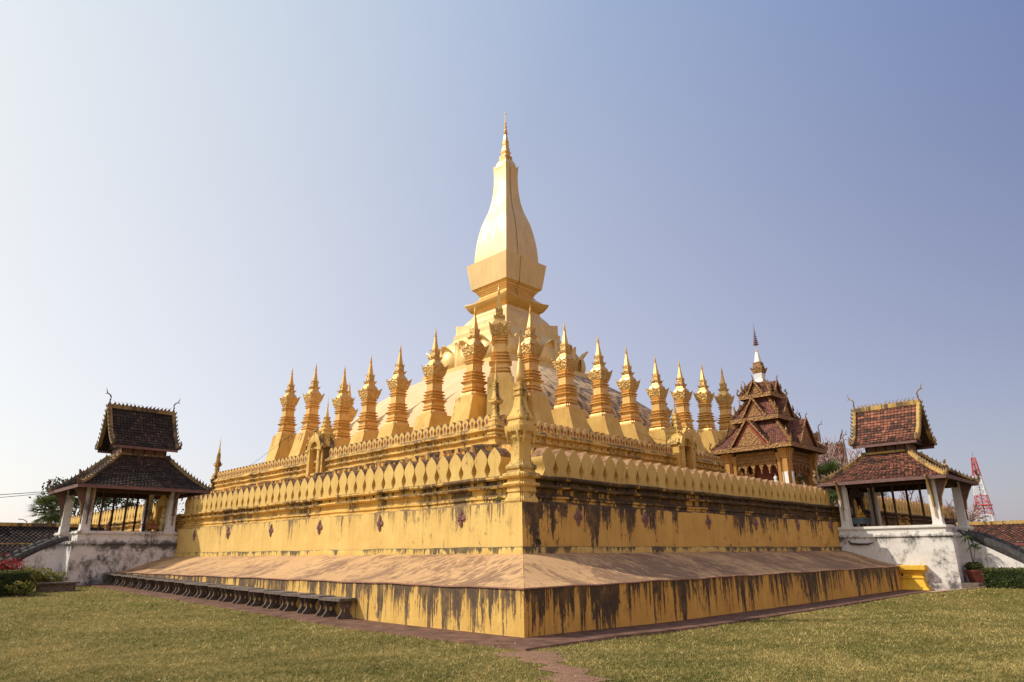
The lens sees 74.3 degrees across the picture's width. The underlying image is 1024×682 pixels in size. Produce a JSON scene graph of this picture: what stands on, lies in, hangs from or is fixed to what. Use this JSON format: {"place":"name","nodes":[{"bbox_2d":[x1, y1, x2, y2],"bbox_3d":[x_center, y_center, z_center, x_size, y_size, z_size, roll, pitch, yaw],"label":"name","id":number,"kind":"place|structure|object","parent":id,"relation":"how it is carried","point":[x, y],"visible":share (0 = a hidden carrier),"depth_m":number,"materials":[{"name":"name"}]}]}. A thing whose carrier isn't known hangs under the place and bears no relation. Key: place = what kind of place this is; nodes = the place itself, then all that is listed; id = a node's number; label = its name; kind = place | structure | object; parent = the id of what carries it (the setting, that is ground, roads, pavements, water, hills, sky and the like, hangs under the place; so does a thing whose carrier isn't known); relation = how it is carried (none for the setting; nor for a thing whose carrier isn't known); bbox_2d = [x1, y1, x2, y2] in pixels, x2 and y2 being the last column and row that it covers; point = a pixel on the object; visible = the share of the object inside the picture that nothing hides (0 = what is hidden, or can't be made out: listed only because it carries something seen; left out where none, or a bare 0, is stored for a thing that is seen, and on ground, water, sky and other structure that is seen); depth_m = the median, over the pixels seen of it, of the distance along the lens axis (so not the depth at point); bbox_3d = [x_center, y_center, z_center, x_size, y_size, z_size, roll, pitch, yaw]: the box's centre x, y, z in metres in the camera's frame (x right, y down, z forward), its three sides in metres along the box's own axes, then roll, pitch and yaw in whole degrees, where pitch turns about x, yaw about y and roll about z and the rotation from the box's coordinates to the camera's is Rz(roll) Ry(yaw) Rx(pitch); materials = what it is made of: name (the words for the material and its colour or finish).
{"place":"outdoors","nodes":[
{"label":"outdoors","id":0,"kind":"place"},
{"bbox_2d":[105,520,110,530],"bbox_3d":[-19.543,9.085,32.685,0.673,0.825,0.690,16,-24,-42],"label":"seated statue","id":1,"kind":"object","parent":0,"point":[108,526],"visible":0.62,"depth_m":32.61,"materials":[{"name":"gold stone"}]},
{"bbox_2d":[199,415,495,495],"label":"terrace wall","id":2,"kind":"structure","parent":0,"point":[458,437],"depth_m":35.12,"materials":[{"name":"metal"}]},
{"bbox_2d":[210,440,221,489],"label":"slim pinnacle","id":3,"kind":"object","parent":2,"relation":"on","point":[217,464],"visible":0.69,"depth_m":50.18,"materials":[{"name":"paint"}]},
{"bbox_2d":[305,397,336,476],"bbox_3d":[-11.229,5.659,40.271,1.309,4.750,2.098,16,-24,-42],"label":"niche shrine","id":4,"kind":"object","parent":2,"relation":"on","point":[322,442],"visible":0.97,"depth_m":39.79,"materials":[{"name":"paint"}]},
{"bbox_2d":[486,364,505,446],"bbox_3d":[-0.717,2.652,30.204,0.660,4.230,0.660,16,-24,-42],"label":"slim pinnacle","id":5,"kind":"object","parent":2,"relation":"on","point":[495,400],"visible":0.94,"depth_m":29.90,"materials":[{"name":"paint"}]},
{"bbox_2d":[88,584,934,650],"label":"path","id":6,"kind":"structure","parent":0,"point":[533,643],"depth_m":15.82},
{"bbox_2d":[103,572,117,583],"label":"bench","id":7,"kind":"object","parent":6,"relation":"on","point":[109,578],"visible":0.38,"depth_m":30.31,"materials":[{"name":"concrete"}]},
{"bbox_2d":[106,573,125,584],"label":"bench","id":8,"kind":"object","parent":6,"relation":"on","point":[111,576],"visible":0.69,"depth_m":29.96,"materials":[{"name":"concrete"}]},
{"bbox_2d":[114,574,132,585],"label":"bench","id":9,"kind":"object","parent":6,"relation":"on","point":[118,578],"visible":0.7,"depth_m":29.26,"materials":[{"name":"concrete"}]},
{"bbox_2d":[121,575,140,587],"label":"bench","id":10,"kind":"object","parent":6,"relation":"on","point":[126,578],"visible":0.73,"depth_m":28.56,"materials":[{"name":"concrete"}]},
{"bbox_2d":[129,576,145,588],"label":"bench","id":11,"kind":"object","parent":6,"relation":"on","point":[134,579],"visible":0.69,"depth_m":27.87,"materials":[{"name":"concrete"}]},
{"bbox_2d":[137,576,155,589],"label":"bench","id":12,"kind":"object","parent":6,"relation":"on","point":[142,586],"visible":0.69,"depth_m":27.21,"materials":[{"name":"concrete"}]},
{"bbox_2d":[145,577,162,590],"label":"bench","id":13,"kind":"object","parent":6,"relation":"on","point":[151,581],"visible":0.65,"depth_m":26.53,"materials":[{"name":"concrete"}]},
{"bbox_2d":[154,578,174,592],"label":"bench","id":14,"kind":"object","parent":6,"relation":"on","point":[160,582],"visible":0.65,"depth_m":25.82,"materials":[{"name":"concrete"}]},
{"bbox_2d":[164,579,182,593],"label":"bench","id":15,"kind":"object","parent":6,"relation":"on","point":[170,583],"visible":0.69,"depth_m":25.14,"materials":[{"name":"concrete"}]},
{"bbox_2d":[174,580,198,595],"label":"bench","id":16,"kind":"object","parent":6,"relation":"on","point":[185,590],"visible":0.64,"depth_m":24.43,"materials":[{"name":"concrete"}]},
{"bbox_2d":[185,582,209,597],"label":"bench","id":17,"kind":"object","parent":6,"relation":"on","point":[195,587],"visible":0.6,"depth_m":23.65,"materials":[{"name":"concrete"}]},
{"bbox_2d":[196,583,220,598],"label":"bench","id":18,"kind":"object","parent":6,"relation":"on","point":[202,588],"visible":0.71,"depth_m":22.98,"materials":[{"name":"concrete"}]},
{"bbox_2d":[208,584,231,600],"bbox_3d":[-9.573,8.276,22.220,0.490,0.482,1.016,16,-24,-42],"label":"bench","id":19,"kind":"object","parent":6,"relation":"on","point":[215,588],"visible":0.73,"depth_m":22.34,"materials":[{"name":"concrete"}]},
{"bbox_2d":[221,585,246,603],"bbox_3d":[-8.841,8.070,21.512,1.016,0.482,0.490,-16,-23,43],"label":"bench","id":20,"kind":"object","parent":6,"relation":"on","point":[228,590],"visible":0.69,"depth_m":21.61,"materials":[{"name":"concrete"}]},
{"bbox_2d":[234,587,263,605],"bbox_3d":[-8.118,7.865,20.816,0.490,0.482,1.016,16,-23,-42],"label":"bench","id":21,"kind":"object","parent":6,"relation":"on","point":[242,591],"visible":0.71,"depth_m":20.93,"materials":[{"name":"concrete"}]},
{"bbox_2d":[249,589,277,607],"bbox_3d":[-7.392,7.659,20.116,0.490,0.482,1.016,16,-24,-43],"label":"bench","id":22,"kind":"object","parent":6,"relation":"on","point":[260,593],"visible":0.74,"depth_m":20.23,"materials":[{"name":"concrete"}]},
{"bbox_2d":[265,590,295,610],"bbox_3d":[-6.664,7.453,19.413,0.490,0.482,1.016,16,-23,-42],"label":"bench","id":23,"kind":"object","parent":6,"relation":"on","point":[273,595],"visible":0.67,"depth_m":19.49,"materials":[{"name":"concrete"}]},
{"bbox_2d":[281,592,315,612],"bbox_3d":[-5.936,7.246,18.714,1.016,0.482,0.490,-17,-24,42],"label":"bench","id":24,"kind":"object","parent":6,"relation":"on","point":[292,597],"visible":0.76,"depth_m":18.80,"materials":[{"name":"concrete"}]},
{"bbox_2d":[300,594,335,615],"bbox_3d":[-5.208,7.038,18.018,0.490,0.482,1.016,17,-25,-42],"label":"bench","id":25,"kind":"object","parent":6,"relation":"on","point":[312,599],"visible":0.71,"depth_m":18.09,"materials":[{"name":"concrete"}]},
{"bbox_2d":[319,596,356,618],"bbox_3d":[-4.484,6.835,17.314,0.490,0.482,1.016,16,-24,-42],"label":"bench","id":26,"kind":"object","parent":6,"relation":"on","point":[342,602],"visible":0.99,"depth_m":17.15,"materials":[{"name":"concrete"}]},
{"bbox_2d":[0,571,1023,681],"bbox_3d":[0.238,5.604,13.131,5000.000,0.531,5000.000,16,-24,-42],"label":"lawn","id":27,"kind":"structure","parent":0,"point":[759,643],"depth_m":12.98,"materials":[{"name":"plant"}]},
{"bbox_2d":[0,554,25,569],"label":"flowering bush","id":28,"kind":"object","parent":27,"relation":"on","point":[4,565],"visible":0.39,"depth_m":25.48,"materials":[{"name":"red plant"}]},
{"bbox_2d":[0,569,31,596],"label":"clipped hedge","id":29,"kind":"object","parent":27,"relation":"on","point":[9,577],"visible":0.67,"depth_m":24.00,"materials":[{"name":"green plant"}]},
{"bbox_2d":[4,579,38,596],"bbox_3d":[-17.424,8.818,23.985,1.067,0.682,0.692,16,-24,-42],"label":"shrub","id":30,"kind":"object","parent":27,"relation":"on","point":[17,591],"visible":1,"depth_m":23.87,"materials":[{"name":"green plant"}]},
{"bbox_2d":[23,565,52,587],"bbox_3d":[-18.679,9.218,26.343,1.382,0.953,1.076,16,-24,-42],"label":"shrub","id":31,"kind":"object","parent":27,"relation":"on","point":[39,576],"visible":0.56,"depth_m":26.29,"materials":[{"name":"green plant"}]},
{"bbox_2d":[23,493,74,522],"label":"leafy tree","id":32,"kind":"object","parent":27,"relation":"on","point":[50,516],"visible":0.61,"depth_m":49.76,"materials":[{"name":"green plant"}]},
{"bbox_2d":[0,522,105,557],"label":"cloister","id":33,"kind":"structure","parent":27,"relation":"on","point":[13,536],"depth_m":36.86,"materials":[{"name":"tile"}]},
{"bbox_2d":[35,581,79,591],"bbox_3d":[-17.837,9.680,26.416,1.400,0.480,0.800,16,-24,-42],"label":"planter","id":34,"kind":"object","parent":27,"relation":"on","point":[56,586],"visible":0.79,"depth_m":26.18,"materials":[{"name":"concrete"}]},
{"bbox_2d":[45,570,68,581],"bbox_3d":[-18.409,9.541,27.076,1.074,0.870,0.919,16,-24,-42],"label":"shrub","id":35,"kind":"object","parent":34,"relation":"in","point":[56,577],"visible":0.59,"depth_m":27.06,"materials":[{"name":"green plant"}]},
{"bbox_2d":[28,477,123,522],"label":"leafy tree","id":36,"kind":"object","parent":27,"relation":"on","point":[76,503],"visible":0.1,"depth_m":61.49,"materials":[{"name":"green plant"}]},
{"bbox_2d":[0,390,214,584],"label":"prayer pavilion","id":37,"kind":"structure","parent":27,"relation":"on","point":[139,443],"depth_m":32.63,"materials":[{"name":"paint"}]},
{"bbox_2d":[0,491,50,494],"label":"overhead cable","id":38,"kind":"object","parent":37,"relation":"attached to","point":[23,493],"visible":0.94,"depth_m":32.07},
{"bbox_2d":[141,523,160,531],"bbox_3d":[-17.914,9.373,33.407,0.560,0.680,1.100,16,-24,-42],"label":"altar table","id":39,"kind":"object","parent":37,"relation":"on","point":[150,527],"visible":0.54,"depth_m":33.16,"materials":[{"name":"wood"}]},
{"bbox_2d":[147,512,155,522],"bbox_3d":[-17.919,8.786,33.591,0.448,0.550,0.460,16,-24,-42],"label":"seated statue","id":40,"kind":"object","parent":39,"relation":"on","point":[150,520],"visible":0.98,"depth_m":33.46,"materials":[{"name":"gold metal"}]},
{"bbox_2d":[153,495,168,531],"bbox_3d":[-17.908,8.888,34.682,0.230,2.550,1.900,16,-24,-42],"label":"doorway","id":41,"kind":"structure","parent":37,"relation":"in","point":[161,507],"depth_m":34.75,"materials":[{"name":"paint"}]},
{"bbox_2d":[94,498,135,512],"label":"leafy tree","id":42,"kind":"object","parent":27,"relation":"on","point":[130,503],"visible":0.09,"depth_m":66.74,"materials":[{"name":"green plant"}]},
{"bbox_2d":[111,498,183,513],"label":"leafy tree","id":43,"kind":"object","parent":27,"relation":"on","point":[153,502],"visible":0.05,"depth_m":71.53,"materials":[{"name":"green plant"}]},
{"bbox_2d":[118,551,902,637],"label":"terrace","id":44,"kind":"structure","parent":27,"relation":"on","point":[522,595],"depth_m":17.40,"materials":[{"name":"paint"}]},
{"bbox_2d":[70,447,522,556],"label":"perimeter wall","id":45,"kind":"structure","parent":44,"relation":"on","point":[443,504],"depth_m":22.31,"materials":[{"name":"paint"}]},
{"bbox_2d":[494,495,501,502],"bbox_3d":[-0.375,4.289,18.057,0.158,0.321,0.301,16,-24,-42],"label":"weed","id":46,"kind":"object","parent":45,"relation":"on","point":[499,499],"visible":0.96,"depth_m":18.04,"materials":[{"name":"green plant"}]},
{"bbox_2d":[522,447,956,553],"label":"perimeter wall","id":47,"kind":"structure","parent":44,"relation":"on","point":[587,503],"depth_m":22.14,"materials":[{"name":"paint"}]},
{"bbox_2d":[502,336,539,502],"bbox_3d":[0.232,2.054,18.427,0.810,4.610,0.810,16,-24,-42],"label":"corner pinnacle","id":48,"kind":"object","parent":47,"relation":"on","point":[521,475],"visible":0.98,"depth_m":17.95,"materials":[{"name":"paint"}]},
{"bbox_2d":[535,538,541,551],"bbox_3d":[0.675,5.229,17.316,0.215,0.365,0.149,16,-24,-42],"label":"weed","id":49,"kind":"object","parent":47,"relation":"attached to","point":[538,543],"visible":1,"depth_m":17.28,"materials":[{"name":"green plant"}]},
{"bbox_2d":[14,593,1023,680],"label":"fallen leaves","id":50,"kind":"object","parent":27,"relation":"on","point":[572,643],"visible":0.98,"depth_m":12.77,"materials":[{"name":"plant"}]},
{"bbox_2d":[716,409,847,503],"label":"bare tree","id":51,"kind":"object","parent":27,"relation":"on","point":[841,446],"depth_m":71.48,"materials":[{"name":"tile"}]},
{"bbox_2d":[799,457,845,504],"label":"leafy tree","id":52,"kind":"object","parent":27,"relation":"on","point":[826,467],"visible":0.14,"depth_m":48.35,"materials":[{"name":"green plant"}]},
{"bbox_2d":[800,429,860,505],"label":"bare tree","id":53,"kind":"object","parent":27,"relation":"on","point":[830,454],"visible":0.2,"depth_m":57.45,"materials":[{"name":"brown plant"}]},
{"bbox_2d":[802,447,864,484],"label":"bare tree","id":54,"kind":"object","parent":27,"relation":"on","point":[850,455],"visible":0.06,"depth_m":59.84,"materials":[{"name":"grey plant"}]},
{"bbox_2d":[831,492,880,506],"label":"bare tree","id":55,"kind":"object","parent":27,"relation":"on","point":[837,503],"depth_m":50.62,"materials":[{"name":"plant"}]},
{"bbox_2d":[888,490,924,502],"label":"bare tree","id":56,"kind":"object","parent":27,"relation":"on","point":[908,496],"visible":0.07,"depth_m":52.27,"materials":[{"name":"brown plant"}]},
{"bbox_2d":[896,565,932,589],"bbox_3d":[17.219,10.171,28.803,1.200,1.180,1.200,16,-24,-42],"label":"yellow pedestal","id":57,"kind":"object","parent":27,"relation":"on","point":[913,577],"visible":0.78,"depth_m":28.46,"materials":[{"name":"paint"}]},
{"bbox_2d":[812,385,1023,589],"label":"prayer pavilion","id":58,"kind":"structure","parent":27,"relation":"on","point":[889,438],"depth_m":30.70,"materials":[{"name":"paint"}]},
{"bbox_2d":[847,487,866,526],"bbox_3d":[16.855,8.097,33.150,1.900,2.550,0.230,16,-24,-42],"label":"doorway","id":59,"kind":"structure","parent":58,"relation":"in","point":[855,497],"depth_m":33.13,"materials":[{"name":"paint"}]},
{"bbox_2d":[848,540,873,544],"bbox_3d":[15.711,9.087,30.439,0.115,0.221,1.129,15,-23,-40],"label":"stone gutter","id":60,"kind":"object","parent":58,"relation":"on","point":[860,543],"visible":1,"depth_m":30.41,"materials":[{"name":"grey stone"}]},
{"bbox_2d":[852,517,870,526],"bbox_3d":[16.412,8.647,31.670,1.100,0.680,0.560,16,-24,-42],"label":"altar table","id":61,"kind":"object","parent":58,"relation":"on","point":[861,521],"visible":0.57,"depth_m":31.43,"materials":[{"name":"grey fabric"}]},
{"bbox_2d":[854,508,861,517],"bbox_3d":[16.180,8.024,31.585,0.386,0.462,0.377,16,-24,-42],"label":"seated statue","id":62,"kind":"object","parent":61,"relation":"on","point":[858,515],"visible":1,"depth_m":31.47,"materials":[{"name":"gold metal"}]},
{"bbox_2d":[858,505,866,517],"bbox_3d":[16.442,8.045,31.896,0.506,0.605,0.493,16,-24,-42],"label":"seated statue","id":63,"kind":"object","parent":61,"relation":"on","point":[861,512],"visible":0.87,"depth_m":31.79,"materials":[{"name":"gold metal"}]},
{"bbox_2d":[943,495,988,525],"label":"bare tree","id":64,"kind":"object","parent":27,"relation":"on","point":[973,516],"visible":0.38,"depth_m":46.05,"materials":[{"name":"brown plant"}]},
{"bbox_2d":[961,582,985,588],"bbox_3d":[19.048,10.212,27.685,1.800,0.600,0.590,16,-24,-42],"label":"stone step","id":65,"kind":"object","parent":27,"relation":"on","point":[970,585],"visible":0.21,"depth_m":27.18,"materials":[{"name":"stone"}]},
{"bbox_2d":[959,535,984,582],"bbox_3d":[19.197,9.083,28.226,1.245,1.896,0.984,16,-24,-42],"label":"potted plant","id":66,"kind":"object","parent":65,"relation":"on","point":[973,571],"visible":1,"depth_m":27.79,"materials":[{"name":"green plant"}]},
{"bbox_2d":[956,520,1023,548],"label":"cloister","id":67,"kind":"structure","parent":27,"relation":"on","point":[1012,531],"depth_m":39.27,"materials":[{"name":"red tile"}]},
{"bbox_2d":[981,566,1023,588],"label":"clipped hedge","id":68,"kind":"object","parent":27,"relation":"on","point":[1004,577],"visible":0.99,"depth_m":25.53,"materials":[{"name":"green plant"}]},
{"bbox_2d":[0,0,1023,523],"label":"sky","id":69,"kind":"structure","parent":0,"point":[203,203],"materials":[{"name":"blue"}]},
{"bbox_2d":[491,651,614,681],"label":"dirt path","id":70,"kind":"structure","parent":0,"point":[566,674],"depth_m":9.81,"materials":[{"name":"brown soil"}]},
{"bbox_2d":[496,414,802,484],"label":"terrace wall","id":71,"kind":"structure","parent":0,"point":[555,436],"depth_m":34.79,"materials":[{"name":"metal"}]},
{"bbox_2d":[666,395,696,468],"bbox_3d":[9.934,5.487,40.324,2.098,4.750,1.309,16,-24,-42],"label":"niche shrine","id":72,"kind":"object","parent":71,"relation":"on","point":[680,441],"visible":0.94,"depth_m":39.87,"materials":[{"name":"paint"}]},
{"bbox_2d":[709,325,827,487],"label":"tiered chapel","id":73,"kind":"structure","parent":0,"point":[769,435],"depth_m":35.24,"materials":[{"name":"brown tile"}]},
{"bbox_2d":[922,586,984,592],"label":"pavement","id":74,"kind":"structure","parent":0,"point":[948,590],"depth_m":27.07,"materials":[{"name":"grey concrete"}]},
{"bbox_2d":[971,454,996,521],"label":"radio tower","id":75,"kind":"structure","parent":0,"point":[980,490],"depth_m":210.03,"materials":[{"name":"red metal"}]},
{"label":"terrace floor","id":76,"kind":"structure","parent":0,"visible":0},
{"bbox_2d":[264,368,299,462],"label":"stupa","id":77,"kind":"object","parent":76,"relation":"on","point":[289,400],"visible":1,"depth_m":50.90,"materials":[{"name":"paint"}]},
{"bbox_2d":[288,363,324,456],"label":"stupa","id":78,"kind":"object","parent":76,"relation":"on","point":[313,397],"visible":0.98,"depth_m":48.66,"materials":[{"name":"paint"}]},
{"bbox_2d":[331,368,354,446],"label":"stupa","id":79,"kind":"object","parent":76,"relation":"on","point":[342,401],"visible":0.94,"depth_m":45.67,"materials":[{"name":"paint"}]},
{"bbox_2d":[348,383,358,422],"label":"stupa","id":80,"kind":"object","parent":76,"relation":"on","point":[353,413],"visible":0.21,"depth_m":55.30,"materials":[{"name":"paint"}]},
{"bbox_2d":[349,354,381,443],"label":"stupa","id":81,"kind":"object","parent":76,"relation":"on","point":[369,392],"visible":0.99,"depth_m":43.41,"materials":[{"name":"paint"}]},
{"bbox_2d":[377,345,413,438],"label":"stupa","id":82,"kind":"object","parent":76,"relation":"on","point":[398,383],"visible":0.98,"depth_m":41.28,"materials":[{"name":"paint"}]},
{"bbox_2d":[413,330,451,430],"bbox_3d":[-3.947,3.162,39.703,4.850,8.080,1.680,16,-24,-42],"label":"stupa","id":83,"kind":"object","parent":76,"relation":"on","point":[434,413],"visible":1,"depth_m":38.82,"materials":[{"name":"paint"}]},
{"bbox_2d":[450,308,488,422],"bbox_3d":[-1.520,2.193,37.468,1.680,8.560,4.850,-17,-24,42],"label":"stupa","id":84,"kind":"object","parent":76,"relation":"on","point":[470,402],"visible":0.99,"depth_m":36.49,"materials":[{"name":"paint"}]},
{"bbox_2d":[486,286,514,416],"bbox_3d":[-0.611,1.486,36.361,1.680,9.220,4.850,-1,-17,-1],"label":"stupa","id":85,"kind":"object","parent":76,"relation":"on","point":[499,327],"visible":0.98,"depth_m":35.16,"materials":[{"name":"paint"}]},
{"bbox_2d":[349,112,670,437],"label":"great stupa","id":86,"kind":"object","parent":76,"relation":"on","point":[507,263],"visible":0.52,"depth_m":53.06,"materials":[{"name":"paint"}]},
{"bbox_2d":[515,307,553,424],"bbox_3d":[0.458,2.161,37.566,1.680,8.630,4.850,17,-24,-42],"label":"stupa","id":87,"kind":"object","parent":76,"relation":"on","point":[538,403],"visible":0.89,"depth_m":36.67,"materials":[{"name":"paint"}]},
{"bbox_2d":[551,323,589,430],"bbox_3d":[2.600,2.934,39.568,1.680,8.330,4.850,16,-24,-42],"label":"stupa","id":88,"kind":"object","parent":76,"relation":"on","point":[568,411],"visible":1,"depth_m":38.59,"materials":[{"name":"paint"}]},
{"bbox_2d":[586,334,623,436],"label":"stupa","id":89,"kind":"object","parent":76,"relation":"on","point":[602,419],"visible":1,"depth_m":40.80,"materials":[{"name":"paint"}]},
{"bbox_2d":[615,347,650,441],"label":"stupa","id":90,"kind":"object","parent":76,"relation":"on","point":[632,426],"visible":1,"depth_m":42.84,"materials":[{"name":"paint"}]},
{"bbox_2d":[645,354,670,443],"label":"stupa","id":91,"kind":"object","parent":76,"relation":"on","point":[657,392],"visible":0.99,"depth_m":45.19,"materials":[{"name":"paint"}]},
{"bbox_2d":[665,399,672,423],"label":"stupa","id":92,"kind":"object","parent":76,"relation":"on","point":[669,412],"visible":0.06,"depth_m":55.89,"materials":[{"name":"paint"}]},
{"bbox_2d":[670,359,705,451],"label":"stupa","id":93,"kind":"object","parent":76,"relation":"on","point":[682,394],"visible":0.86,"depth_m":47.46,"materials":[{"name":"paint"}]},
{"bbox_2d":[693,364,722,452],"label":"stupa","id":94,"kind":"object","parent":76,"relation":"on","point":[707,431],"visible":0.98,"depth_m":49.47,"materials":[{"name":"paint"}]},
{"bbox_2d":[714,367,734,438],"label":"stupa","id":95,"kind":"object","parent":76,"relation":"on","point":[724,398],"visible":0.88,"depth_m":51.91,"materials":[{"name":"paint"}]}
]}

